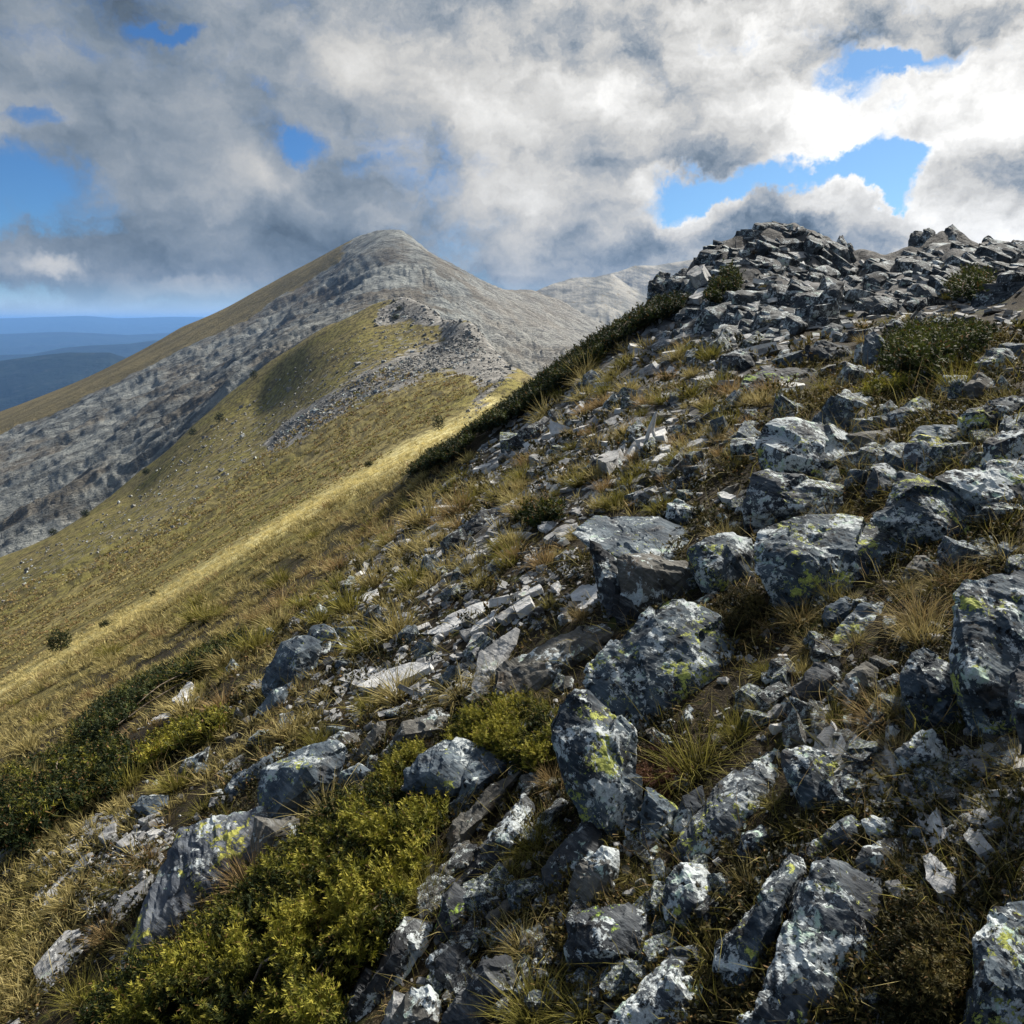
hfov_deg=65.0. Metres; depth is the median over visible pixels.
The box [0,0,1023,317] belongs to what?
sky
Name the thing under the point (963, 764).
stone
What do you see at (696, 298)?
stone slab
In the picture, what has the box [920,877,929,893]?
stone
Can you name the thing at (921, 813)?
slate flake
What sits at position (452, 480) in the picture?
grass tuft
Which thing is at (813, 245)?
outcrop rock
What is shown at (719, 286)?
juniper shrub
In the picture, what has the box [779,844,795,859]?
stone
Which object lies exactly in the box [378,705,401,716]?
slate flake
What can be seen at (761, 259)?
outcrop rock
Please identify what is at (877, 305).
rock
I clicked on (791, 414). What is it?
stone
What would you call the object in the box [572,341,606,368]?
grass tuft
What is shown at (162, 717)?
stone slab
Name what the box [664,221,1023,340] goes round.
outcrop rubble
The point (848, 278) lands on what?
outcrop rock
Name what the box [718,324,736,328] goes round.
outcrop rock
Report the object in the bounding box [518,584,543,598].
stone slab
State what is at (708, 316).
outcrop rock
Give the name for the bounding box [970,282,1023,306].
outcrop rock
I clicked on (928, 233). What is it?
outcrop rock
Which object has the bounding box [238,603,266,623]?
grass tuft
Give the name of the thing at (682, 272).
outcrop rock
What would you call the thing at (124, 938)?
grass tuft
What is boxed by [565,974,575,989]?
rock
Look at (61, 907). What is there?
grass tuft
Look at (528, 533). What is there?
slate flake
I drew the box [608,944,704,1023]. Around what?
boulder
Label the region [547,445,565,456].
stone
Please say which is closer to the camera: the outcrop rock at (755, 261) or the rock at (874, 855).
the rock at (874, 855)
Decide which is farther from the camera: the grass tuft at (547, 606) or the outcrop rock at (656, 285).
the outcrop rock at (656, 285)
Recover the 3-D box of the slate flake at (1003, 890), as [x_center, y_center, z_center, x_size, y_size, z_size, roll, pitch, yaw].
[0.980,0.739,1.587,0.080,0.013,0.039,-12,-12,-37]
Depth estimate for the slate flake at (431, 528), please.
9.53 m
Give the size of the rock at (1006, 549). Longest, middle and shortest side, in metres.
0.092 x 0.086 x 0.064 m
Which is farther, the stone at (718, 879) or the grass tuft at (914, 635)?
the grass tuft at (914, 635)
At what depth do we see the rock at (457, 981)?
2.07 m
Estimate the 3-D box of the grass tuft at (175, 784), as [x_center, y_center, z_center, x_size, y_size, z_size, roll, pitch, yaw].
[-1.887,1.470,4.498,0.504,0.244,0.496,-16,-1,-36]
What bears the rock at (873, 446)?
on the ground at (316, 346)
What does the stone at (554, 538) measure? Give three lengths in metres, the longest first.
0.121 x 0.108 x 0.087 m
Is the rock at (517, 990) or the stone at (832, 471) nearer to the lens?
the rock at (517, 990)
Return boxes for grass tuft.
[0,724,21,744]
[0,908,47,949]
[0,973,54,1023]
[1,751,25,770]
[1,753,51,783]
[3,723,48,755]
[15,855,66,892]
[15,950,103,1023]
[18,707,50,726]
[21,875,100,927]
[54,740,78,754]
[56,709,94,741]
[68,735,92,746]
[69,683,97,703]
[73,911,133,954]
[76,695,94,708]
[88,857,148,903]
[89,752,157,795]
[90,636,130,656]
[90,652,118,674]
[90,909,159,967]
[112,824,172,885]
[127,707,144,718]
[139,753,206,800]
[144,626,167,642]
[145,639,230,688]
[148,679,224,720]
[170,789,220,832]
[171,598,216,630]
[179,633,209,651]
[179,698,236,754]
[180,588,211,608]
[183,678,211,696]
[187,599,233,628]
[187,641,252,674]
[189,676,244,712]
[199,800,252,814]
[202,827,280,908]
[205,662,231,678]
[208,601,234,617]
[208,615,285,655]
[211,623,243,639]
[235,597,310,634]
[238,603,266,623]
[250,585,292,618]
[253,557,301,594]
[253,704,313,745]
[264,808,310,852]
[266,756,369,858]
[269,586,320,612]
[283,595,341,633]
[288,712,336,749]
[298,587,326,606]
[301,526,324,541]
[309,570,344,596]
[311,575,375,618]
[312,587,349,604]
[315,547,354,572]
[323,609,393,660]
[340,684,380,720]
[342,550,397,591]
[346,586,434,661]
[347,541,373,554]
[353,652,430,717]
[366,528,396,547]
[368,556,432,601]
[372,526,398,544]
[382,846,467,925]
[385,489,442,533]
[398,495,418,509]
[404,657,494,713]
[406,826,453,881]
[419,524,457,548]
[420,510,449,526]
[421,478,480,523]
[428,474,459,495]
[429,513,453,527]
[438,512,470,530]
[439,463,475,489]
[445,484,485,507]
[452,557,480,574]
[455,473,492,495]
[455,653,512,689]
[457,448,475,465]
[457,562,495,590]
[458,946,590,1023]
[469,463,532,506]
[470,796,568,876]
[474,535,537,561]
[474,842,539,892]
[476,525,524,555]
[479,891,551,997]
[482,543,533,570]
[491,532,532,560]
[492,476,534,502]
[492,484,523,506]
[492,515,529,547]
[494,490,539,519]
[496,457,532,482]
[501,486,537,506]
[503,459,528,484]
[504,449,539,467]
[507,472,537,490]
[507,536,561,572]
[520,443,548,463]
[525,393,555,421]
[526,964,611,1023]
[527,593,564,610]
[527,754,563,794]
[531,488,560,505]
[540,386,572,399]
[541,449,561,464]
[545,466,576,485]
[545,549,561,557]
[546,483,565,496]
[554,450,572,462]
[556,423,577,438]
[557,353,602,378]
[557,464,591,488]
[558,523,581,540]
[559,596,594,626]
[560,379,596,403]
[560,438,576,450]
[561,363,607,390]
[563,393,609,416]
[565,459,587,469]
[569,458,613,484]
[571,487,619,512]
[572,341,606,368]
[575,423,597,435]
[577,427,611,452]
[580,392,616,409]
[584,366,622,387]
[584,378,616,398]
[589,473,618,493]
[589,490,626,511]
[596,483,630,509]
[603,419,632,440]
[607,374,644,393]
[609,465,651,488]
[610,348,637,368]
[613,853,641,888]
[619,410,648,431]
[619,860,673,926]
[621,451,642,460]
[626,457,655,477]
[627,701,785,800]
[629,388,662,407]
[630,405,648,416]
[635,388,658,402]
[636,734,690,798]
[638,489,679,516]
[639,413,663,425]
[640,384,681,404]
[648,910,726,1001]
[651,366,677,381]
[656,472,669,481]
[657,440,683,462]
[658,340,694,362]
[660,430,686,445]
[661,443,692,464]
[669,439,709,457]
[672,337,699,358]
[672,363,703,378]
[672,375,710,400]
[675,397,695,409]
[687,338,730,362]
[687,387,726,411]
[692,694,771,750]
[693,365,737,388]
[693,396,733,414]
[697,418,731,438]
[699,508,751,536]
[703,372,744,398]
[703,444,729,457]
[704,402,748,425]
[704,431,726,442]
[719,413,761,441]
[719,856,763,893]
[723,457,740,468]
[725,381,752,393]
[725,387,771,408]
[726,694,771,709]
[731,413,764,423]
[735,649,794,687]
[740,384,780,407]
[742,370,790,394]
[742,611,789,649]
[749,783,797,819]
[762,596,827,629]
[775,809,813,840]
[778,622,830,657]
[779,651,813,677]
[786,649,809,672]
[797,492,864,515]
[797,554,852,603]
[805,683,859,729]
[808,377,844,391]
[820,789,881,823]
[824,618,875,654]
[825,670,915,755]
[826,746,891,777]
[829,580,865,601]
[847,317,873,328]
[851,330,879,344]
[860,680,906,734]
[861,672,914,726]
[862,754,923,795]
[864,721,916,761]
[864,834,937,888]
[866,569,954,647]
[869,590,952,651]
[874,850,907,878]
[876,315,898,325]
[876,567,935,606]
[885,893,987,973]
[898,554,971,605]
[900,738,958,777]
[908,539,991,592]
[920,769,975,807]
[924,356,994,387]
[939,289,951,300]
[946,346,983,374]
[947,760,996,794]
[962,814,1022,860]
[963,523,1023,569]
[966,727,1023,789]
[968,775,1023,840]
[978,380,1015,402]
[991,744,1023,777]
[1009,315,1023,330]
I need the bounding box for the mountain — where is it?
[0,229,604,556]
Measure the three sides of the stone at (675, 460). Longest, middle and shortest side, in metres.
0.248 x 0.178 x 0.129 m
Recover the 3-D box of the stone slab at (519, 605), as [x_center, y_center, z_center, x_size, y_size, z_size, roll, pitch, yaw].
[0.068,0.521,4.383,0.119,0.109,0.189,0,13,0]
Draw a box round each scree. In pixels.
[0,296,514,604]
[28,245,1022,919]
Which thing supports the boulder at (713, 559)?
on the ground at (316, 346)
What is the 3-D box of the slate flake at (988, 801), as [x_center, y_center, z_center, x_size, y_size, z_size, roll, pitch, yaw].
[1.063,0.660,1.759,0.072,0.024,0.148,1,23,25]
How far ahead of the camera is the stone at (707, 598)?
3.47 m
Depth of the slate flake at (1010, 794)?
1.77 m
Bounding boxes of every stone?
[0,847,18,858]
[191,762,210,776]
[208,794,232,808]
[216,754,247,775]
[225,658,237,672]
[232,707,243,723]
[246,729,270,746]
[260,628,276,638]
[270,746,284,759]
[275,711,295,733]
[310,603,325,617]
[323,595,344,609]
[326,726,344,734]
[327,638,346,655]
[334,626,360,637]
[335,659,354,669]
[340,575,355,590]
[345,754,354,761]
[350,729,363,735]
[363,604,388,621]
[365,755,381,772]
[383,707,399,717]
[397,625,418,643]
[411,639,437,658]
[419,650,435,660]
[420,553,437,573]
[429,566,448,575]
[435,665,459,687]
[437,581,470,601]
[440,528,467,553]
[447,791,473,816]
[450,567,462,579]
[459,554,475,567]
[461,634,492,663]
[464,689,491,703]
[470,907,487,920]
[471,927,497,947]
[490,563,503,575]
[494,924,514,945]
[500,432,516,452]
[507,422,543,450]
[508,761,521,779]
[508,895,534,915]
[513,952,531,972]
[523,824,537,845]
[525,464,545,480]
[527,604,544,624]
[529,454,547,466]
[529,958,552,982]
[535,798,568,830]
[538,938,548,945]
[546,534,561,546]
[546,777,561,788]
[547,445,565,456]
[547,978,562,1001]
[551,672,564,691]
[572,990,587,1009]
[578,380,584,389]
[580,456,603,473]
[582,370,601,388]
[585,398,599,406]
[586,981,605,1001]
[586,1000,603,1013]
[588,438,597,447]
[601,392,618,410]
[608,978,632,1001]
[613,484,629,496]
[617,387,636,397]
[619,396,637,409]
[620,434,635,446]
[623,840,639,852]
[624,419,646,438]
[624,492,634,501]
[632,896,651,919]
[633,486,658,499]
[633,495,648,507]
[634,837,662,862]
[635,878,649,889]
[636,404,650,411]
[638,437,658,458]
[650,731,678,747]
[650,858,666,880]
[651,410,671,422]
[652,464,665,479]
[658,453,672,465]
[666,455,691,478]
[666,477,691,491]
[668,447,687,466]
[670,775,688,789]
[671,425,686,434]
[676,489,699,500]
[682,450,704,464]
[683,465,707,478]
[684,348,697,361]
[684,412,711,429]
[686,576,698,588]
[692,853,707,869]
[693,591,718,605]
[693,896,725,924]
[694,505,704,514]
[698,337,712,346]
[705,327,731,352]
[707,873,737,898]
[710,416,729,435]
[718,442,728,449]
[723,432,736,442]
[724,390,743,409]
[725,497,742,509]
[733,683,762,711]
[735,420,760,437]
[739,330,764,348]
[754,703,772,712]
[754,875,765,888]
[766,704,782,718]
[770,664,790,685]
[771,350,803,366]
[772,388,801,400]
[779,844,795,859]
[781,712,807,748]
[783,412,798,416]
[802,631,830,649]
[810,711,828,733]
[817,361,849,378]
[821,596,855,627]
[822,465,840,482]
[832,333,842,341]
[832,728,860,740]
[841,750,873,767]
[848,328,873,340]
[848,739,879,755]
[849,984,880,1006]
[853,596,867,606]
[862,711,887,730]
[863,1004,878,1017]
[866,697,886,715]
[868,400,897,416]
[869,655,898,675]
[870,800,889,817]
[872,371,892,381]
[872,673,900,696]
[876,692,903,714]
[878,739,895,751]
[885,319,903,333]
[885,722,899,738]
[885,879,904,897]
[891,627,911,643]
[899,639,910,651]
[903,863,924,886]
[905,792,920,798]
[907,767,920,776]
[907,827,929,839]
[911,766,947,788]
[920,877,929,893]
[924,779,952,799]
[925,787,960,807]
[927,557,943,576]
[928,621,949,632]
[930,316,957,324]
[935,902,955,918]
[944,815,956,827]
[946,813,977,834]
[948,409,963,421]
[948,754,975,784]
[955,854,968,867]
[955,926,975,949]
[957,877,978,893]
[958,906,975,930]
[959,446,978,464]
[966,856,988,883]
[977,829,1003,845]
[987,748,1017,773]
[993,735,1020,751]
[994,375,1010,394]
[999,826,1023,852]
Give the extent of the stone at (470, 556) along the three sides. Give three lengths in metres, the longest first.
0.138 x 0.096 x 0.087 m
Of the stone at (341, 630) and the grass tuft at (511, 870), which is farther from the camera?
the stone at (341, 630)
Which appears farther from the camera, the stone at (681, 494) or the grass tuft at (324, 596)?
the grass tuft at (324, 596)
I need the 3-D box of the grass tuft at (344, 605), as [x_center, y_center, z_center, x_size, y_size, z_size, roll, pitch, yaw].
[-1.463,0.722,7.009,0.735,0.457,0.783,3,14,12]
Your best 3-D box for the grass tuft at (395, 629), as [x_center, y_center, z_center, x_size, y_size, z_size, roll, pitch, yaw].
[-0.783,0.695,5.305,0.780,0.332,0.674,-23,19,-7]
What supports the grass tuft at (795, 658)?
on the ground at (316, 346)
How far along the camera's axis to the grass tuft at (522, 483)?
8.23 m
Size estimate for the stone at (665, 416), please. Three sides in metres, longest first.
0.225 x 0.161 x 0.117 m
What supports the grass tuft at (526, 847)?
on the ground at (316, 346)
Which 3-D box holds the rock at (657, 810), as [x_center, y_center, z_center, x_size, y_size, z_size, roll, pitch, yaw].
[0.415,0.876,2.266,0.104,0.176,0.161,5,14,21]
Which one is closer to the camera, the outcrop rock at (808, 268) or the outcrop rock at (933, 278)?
the outcrop rock at (933, 278)
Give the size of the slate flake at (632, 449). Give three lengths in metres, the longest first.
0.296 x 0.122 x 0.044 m
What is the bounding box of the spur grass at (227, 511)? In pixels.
[0,367,496,680]
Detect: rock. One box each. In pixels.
[33,927,93,992]
[131,795,168,815]
[175,746,209,778]
[318,640,330,663]
[325,731,359,748]
[336,763,370,791]
[343,916,434,1022]
[352,721,385,765]
[382,990,404,1023]
[390,984,441,1023]
[413,886,441,920]
[416,873,455,902]
[424,972,444,997]
[425,943,465,983]
[433,881,467,944]
[438,852,458,876]
[441,988,454,1005]
[443,770,522,857]
[444,956,474,996]
[446,924,465,944]
[448,843,476,872]
[449,840,470,858]
[456,792,534,886]
[456,919,481,957]
[459,756,506,796]
[462,872,488,917]
[463,509,499,536]
[471,627,519,692]
[478,862,515,893]
[480,892,506,912]
[485,899,512,927]
[489,918,523,954]
[493,620,613,700]
[493,994,515,1020]
[504,876,544,898]
[511,976,526,998]
[515,772,544,798]
[518,929,545,953]
[519,966,534,992]
[524,989,557,1014]
[531,942,555,957]
[538,946,557,957]
[539,951,566,966]
[541,820,609,892]
[542,827,563,845]
[563,899,594,925]
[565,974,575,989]
[568,845,619,909]
[572,515,691,559]
[573,968,604,989]
[589,539,620,615]
[599,955,628,999]
[613,594,640,627]
[617,553,692,612]
[618,457,621,469]
[622,959,655,984]
[625,810,640,840]
[638,930,677,963]
[639,787,678,845]
[642,891,649,898]
[646,880,665,919]
[647,271,670,302]
[651,918,668,934]
[665,499,696,525]
[667,392,678,405]
[669,328,679,338]
[670,268,687,278]
[670,277,685,290]
[673,785,704,834]
[679,315,699,335]
[684,280,696,293]
[684,308,699,317]
[692,301,731,334]
[697,250,717,260]
[700,249,712,263]
[700,298,712,308]
[705,259,724,265]
[705,266,715,283]
[711,328,721,338]
[711,405,726,415]
[712,313,725,329]
[714,348,758,373]
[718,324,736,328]
[721,326,741,335]
[722,290,751,302]
[722,313,734,323]
[726,304,749,312]
[729,320,739,325]
[730,437,756,460]
[731,290,770,305]
[732,310,744,320]
[733,257,741,261]
[734,229,762,236]
[735,1010,752,1023]
[737,367,817,397]
[737,825,778,862]
[738,319,752,328]
[740,709,774,728]
[741,420,763,429]
[742,258,762,262]
[742,409,757,420]
[743,237,756,241]
[744,284,755,289]
[747,301,759,311]
[751,311,787,330]
[752,222,792,230]
[752,305,782,325]
[753,223,770,229]
[755,255,781,270]
[755,681,791,706]
[758,268,774,275]
[760,322,770,326]
[763,333,775,336]
[766,328,778,333]
[767,657,795,678]
[768,283,791,305]
[770,395,804,420]
[771,273,789,280]
[778,306,794,313]
[781,696,813,723]
[781,745,839,810]
[783,315,809,334]
[787,284,814,291]
[787,285,809,304]
[790,290,823,308]
[792,662,841,702]
[794,304,837,317]
[798,263,817,272]
[798,838,834,868]
[799,340,851,365]
[802,236,827,253]
[802,316,820,325]
[802,495,843,515]
[802,723,810,732]
[806,253,834,267]
[806,272,824,282]
[807,636,846,664]
[808,699,824,712]
[811,310,825,319]
[811,396,858,429]
[815,265,840,279]
[816,276,849,290]
[816,317,841,325]
[818,281,844,317]
[819,775,838,795]
[820,815,863,851]
[821,323,842,337]
[821,770,854,808]
[824,244,829,250]
[826,241,850,259]
[827,682,840,701]
[830,596,893,644]
[834,243,856,262]
[835,362,873,385]
[835,389,876,413]
[836,451,859,468]
[837,235,847,247]
[837,661,878,708]
[840,266,860,277]
[840,773,869,796]
[842,275,860,282]
[843,762,875,776]
[844,289,876,301]
[844,469,868,489]
[846,426,901,447]
[847,283,857,286]
[848,243,854,251]
[849,404,883,428]
[850,278,862,283]
[851,417,873,433]
[852,301,866,311]
[853,342,862,364]
[855,837,902,876]
[858,442,885,466]
[859,295,899,315]
[861,815,901,843]
[862,331,884,366]
[863,271,890,288]
[865,463,897,503]
[866,260,894,273]
[867,258,879,262]
[872,415,887,428]
[882,442,906,470]
[882,615,898,633]
[884,291,902,298]
[886,396,940,427]
[894,729,947,772]
[895,256,906,267]
[900,292,913,295]
[900,295,945,306]
[901,250,918,255]
[901,555,929,582]
[902,296,926,312]
[907,286,914,291]
[908,230,923,247]
[908,424,957,442]
[912,260,932,273]
[914,284,939,299]
[914,311,927,321]
[916,276,927,283]
[916,370,939,388]
[916,406,958,424]
[918,454,942,474]
[919,252,938,259]
[921,228,935,242]
[924,243,949,254]
[928,442,972,466]
[929,260,943,265]
[929,275,943,281]
[934,279,945,290]
[934,375,969,396]
[936,535,983,566]
[937,271,949,276]
[941,255,992,270]
[941,265,960,272]
[943,268,959,279]
[944,224,958,240]
[947,379,966,405]
[950,247,975,254]
[952,296,970,302]
[963,372,995,402]
[964,452,985,468]
[968,428,997,443]
[969,502,1023,527]
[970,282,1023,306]
[971,535,994,546]
[972,543,998,563]
[974,243,1021,263]
[977,256,998,261]
[982,235,992,241]
[987,239,1013,246]
[993,262,1004,271]
[994,542,1020,560]
[996,272,1023,290]
[998,342,1023,356]
[998,412,1023,431]
[1001,885,1023,903]
[1002,413,1023,431]
[1003,554,1023,573]
[1011,240,1023,252]
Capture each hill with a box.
[0,316,204,334]
[0,332,170,354]
[0,340,158,360]
[0,352,125,411]
[537,274,646,325]
[597,260,692,296]
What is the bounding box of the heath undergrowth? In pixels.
[0,315,1023,1023]
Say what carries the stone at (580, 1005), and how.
on the ground at (316, 346)
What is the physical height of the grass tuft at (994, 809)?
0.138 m
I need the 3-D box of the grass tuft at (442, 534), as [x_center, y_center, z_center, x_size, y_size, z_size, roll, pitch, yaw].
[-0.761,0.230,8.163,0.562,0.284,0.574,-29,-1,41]
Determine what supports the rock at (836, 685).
on the ground at (316, 346)
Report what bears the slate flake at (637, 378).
on the ground at (316, 346)
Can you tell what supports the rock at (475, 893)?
on the ground at (316, 346)
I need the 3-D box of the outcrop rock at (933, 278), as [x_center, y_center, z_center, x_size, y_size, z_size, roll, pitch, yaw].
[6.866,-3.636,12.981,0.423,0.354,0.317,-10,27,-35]
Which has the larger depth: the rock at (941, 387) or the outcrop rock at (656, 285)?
the outcrop rock at (656, 285)
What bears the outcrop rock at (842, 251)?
on the ground at (316, 346)
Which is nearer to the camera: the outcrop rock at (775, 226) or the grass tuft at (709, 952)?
the grass tuft at (709, 952)
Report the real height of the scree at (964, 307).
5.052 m
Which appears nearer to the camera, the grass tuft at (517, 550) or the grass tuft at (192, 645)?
the grass tuft at (517, 550)
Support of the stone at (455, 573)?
on the ground at (316, 346)
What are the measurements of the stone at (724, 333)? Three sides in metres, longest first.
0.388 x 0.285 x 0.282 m
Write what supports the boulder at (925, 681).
on the ground at (316, 346)
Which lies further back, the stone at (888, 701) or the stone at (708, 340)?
the stone at (708, 340)
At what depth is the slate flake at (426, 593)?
5.98 m
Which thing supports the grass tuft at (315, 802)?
on the ground at (316, 346)
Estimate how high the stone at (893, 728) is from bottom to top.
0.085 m
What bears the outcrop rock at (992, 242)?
on the ground at (316, 346)
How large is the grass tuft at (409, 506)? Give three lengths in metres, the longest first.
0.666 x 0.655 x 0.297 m
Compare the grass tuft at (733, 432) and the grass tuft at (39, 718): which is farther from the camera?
the grass tuft at (39, 718)
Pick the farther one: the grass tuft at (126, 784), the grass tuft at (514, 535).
the grass tuft at (514, 535)
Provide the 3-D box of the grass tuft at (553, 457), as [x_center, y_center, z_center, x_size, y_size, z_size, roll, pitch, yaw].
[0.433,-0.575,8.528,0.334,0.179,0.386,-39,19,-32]
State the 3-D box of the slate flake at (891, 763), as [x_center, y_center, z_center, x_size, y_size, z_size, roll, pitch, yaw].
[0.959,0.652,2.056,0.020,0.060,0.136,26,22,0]
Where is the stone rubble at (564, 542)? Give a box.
[94,310,1023,1013]
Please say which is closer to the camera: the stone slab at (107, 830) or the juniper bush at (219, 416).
the stone slab at (107, 830)
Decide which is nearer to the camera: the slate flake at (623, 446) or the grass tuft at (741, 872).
the grass tuft at (741, 872)
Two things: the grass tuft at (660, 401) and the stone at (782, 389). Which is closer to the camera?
the stone at (782, 389)
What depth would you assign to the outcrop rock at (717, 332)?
11.42 m
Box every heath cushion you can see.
[706,581,768,638]
[868,881,971,1023]
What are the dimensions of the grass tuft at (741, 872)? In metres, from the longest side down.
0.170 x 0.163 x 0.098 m
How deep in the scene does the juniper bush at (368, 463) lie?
65.00 m
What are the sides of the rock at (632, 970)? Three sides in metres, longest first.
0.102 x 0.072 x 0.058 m
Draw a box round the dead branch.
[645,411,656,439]
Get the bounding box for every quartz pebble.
[768,722,781,734]
[929,633,943,641]
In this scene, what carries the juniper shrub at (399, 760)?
on the ground at (316, 346)
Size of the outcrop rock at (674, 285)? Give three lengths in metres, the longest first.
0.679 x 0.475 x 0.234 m
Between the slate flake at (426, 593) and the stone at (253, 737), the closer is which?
the stone at (253, 737)
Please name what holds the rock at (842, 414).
on the ground at (316, 346)
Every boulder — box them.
[116,806,267,977]
[223,752,274,795]
[248,816,299,865]
[250,682,291,724]
[257,740,347,819]
[261,635,322,697]
[307,624,337,643]
[392,707,449,746]
[402,737,497,804]
[441,955,517,1023]
[551,689,642,845]
[563,902,653,971]
[582,599,739,726]
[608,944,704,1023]
[662,862,715,927]
[671,748,779,861]
[686,532,753,592]
[712,854,806,992]
[742,469,845,530]
[751,856,889,1023]
[754,514,905,610]
[755,417,858,479]
[870,471,977,548]
[899,646,961,729]
[902,434,942,471]
[935,455,1023,507]
[949,569,1023,736]
[955,395,1023,440]
[963,901,1023,1023]
[974,348,1018,376]
[980,428,1023,464]
[1008,661,1023,754]
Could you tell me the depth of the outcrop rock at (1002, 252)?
14.96 m
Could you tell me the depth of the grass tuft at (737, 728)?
2.46 m
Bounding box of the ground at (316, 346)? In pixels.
[0,222,1023,1023]
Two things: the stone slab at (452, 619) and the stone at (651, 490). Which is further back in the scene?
the stone at (651, 490)
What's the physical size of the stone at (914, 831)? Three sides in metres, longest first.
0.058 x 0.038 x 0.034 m
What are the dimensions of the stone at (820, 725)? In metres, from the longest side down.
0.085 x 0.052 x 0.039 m
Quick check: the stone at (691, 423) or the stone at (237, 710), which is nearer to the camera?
the stone at (237, 710)
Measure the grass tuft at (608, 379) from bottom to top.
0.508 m
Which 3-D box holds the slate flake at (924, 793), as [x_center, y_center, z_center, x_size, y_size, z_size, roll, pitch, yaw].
[0.998,0.667,1.922,0.155,0.022,0.053,-28,-6,23]
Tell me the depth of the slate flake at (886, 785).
1.98 m
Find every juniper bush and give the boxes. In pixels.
[42,628,72,652]
[49,528,57,535]
[79,509,89,517]
[98,619,111,627]
[142,467,150,474]
[149,590,158,596]
[188,428,196,436]
[215,412,223,421]
[249,370,257,378]
[364,461,373,466]
[430,414,444,431]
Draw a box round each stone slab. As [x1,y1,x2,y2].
[70,852,95,874]
[98,822,118,845]
[151,711,175,722]
[172,681,193,706]
[242,680,257,694]
[338,662,433,695]
[358,589,378,602]
[390,634,396,646]
[419,601,488,634]
[466,632,483,658]
[470,610,496,634]
[495,606,516,625]
[513,595,534,618]
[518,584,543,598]
[544,523,577,543]
[551,580,561,592]
[570,583,597,611]
[597,449,623,474]
[652,453,666,465]
[658,444,670,451]
[686,265,710,288]
[689,288,705,304]
[717,491,735,502]
[780,382,804,389]
[789,251,805,261]
[923,853,955,903]
[963,827,998,861]
[965,808,1007,828]
[968,758,989,777]
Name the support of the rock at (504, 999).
on the ground at (316, 346)
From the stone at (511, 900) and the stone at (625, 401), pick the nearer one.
the stone at (511, 900)
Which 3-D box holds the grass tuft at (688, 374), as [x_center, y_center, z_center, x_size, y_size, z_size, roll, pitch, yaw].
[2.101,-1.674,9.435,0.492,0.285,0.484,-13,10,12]
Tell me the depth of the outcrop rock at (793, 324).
10.24 m
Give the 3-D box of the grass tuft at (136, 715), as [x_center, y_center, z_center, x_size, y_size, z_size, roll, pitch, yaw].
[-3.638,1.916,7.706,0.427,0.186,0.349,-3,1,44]
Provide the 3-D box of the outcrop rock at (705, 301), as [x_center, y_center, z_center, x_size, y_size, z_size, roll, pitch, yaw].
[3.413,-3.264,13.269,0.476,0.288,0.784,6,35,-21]
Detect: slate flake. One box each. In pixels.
[40,872,70,910]
[76,817,93,828]
[87,900,97,915]
[99,810,124,822]
[111,874,156,918]
[128,868,139,881]
[146,829,162,837]
[333,686,348,696]
[356,562,368,572]
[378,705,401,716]
[397,684,419,695]
[416,585,437,600]
[417,622,429,629]
[421,683,429,689]
[422,523,440,534]
[459,627,471,640]
[472,463,490,473]
[482,463,498,473]
[484,622,494,627]
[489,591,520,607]
[491,443,499,452]
[511,521,524,527]
[516,531,530,537]
[523,439,539,448]
[538,416,548,423]
[538,523,552,532]
[541,521,557,527]
[542,432,551,439]
[543,476,559,488]
[547,436,559,448]
[548,482,561,494]
[549,421,569,437]
[550,564,568,575]
[567,402,584,412]
[573,424,591,432]
[581,479,604,490]
[593,381,614,387]
[598,441,607,446]
[598,476,622,489]
[603,415,620,426]
[614,408,626,413]
[614,421,626,428]
[619,444,626,453]
[622,363,655,384]
[623,446,636,461]
[628,343,641,349]
[628,376,646,383]
[635,428,667,443]
[639,368,661,376]
[645,361,659,368]
[650,426,670,432]
[657,337,666,344]
[658,485,668,491]
[663,467,672,471]
[666,366,675,372]
[672,398,692,405]
[681,438,710,448]
[693,374,715,384]
[717,380,738,385]
[744,342,776,351]
[752,278,782,286]
[758,345,791,356]
[767,297,777,302]
[779,336,814,343]
[814,739,822,748]
[816,724,834,747]
[824,748,841,759]
[829,330,841,337]
[830,720,837,747]
[834,734,846,754]
[834,759,846,774]
[841,322,864,328]
[844,728,865,745]
[856,797,884,816]
[861,767,879,781]
[871,766,884,775]
[879,780,892,799]
[882,744,899,777]
[895,807,944,873]
[899,779,957,800]
[904,793,922,809]
[910,771,947,793]
[918,811,929,819]
[933,747,943,768]
[949,856,956,873]
[950,792,971,809]
[969,736,1001,757]
[972,794,981,801]
[981,788,1000,828]
[988,789,1001,796]
[992,772,1005,778]
[993,789,1017,801]
[996,882,1015,897]
[997,758,1023,773]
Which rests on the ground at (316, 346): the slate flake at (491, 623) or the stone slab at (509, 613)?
the stone slab at (509, 613)
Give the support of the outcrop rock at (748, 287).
on the ground at (316, 346)
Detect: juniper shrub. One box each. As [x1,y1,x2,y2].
[0,727,142,854]
[63,625,250,743]
[70,774,449,1023]
[125,702,234,771]
[360,736,426,798]
[400,423,476,476]
[405,289,691,473]
[435,686,560,780]
[507,490,568,528]
[700,258,745,304]
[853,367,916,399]
[874,314,999,384]
[941,262,996,300]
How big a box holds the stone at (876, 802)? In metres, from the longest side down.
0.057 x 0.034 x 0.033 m
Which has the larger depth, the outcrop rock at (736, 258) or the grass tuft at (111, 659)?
the grass tuft at (111, 659)
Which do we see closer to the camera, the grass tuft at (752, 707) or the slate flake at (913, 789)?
the slate flake at (913, 789)

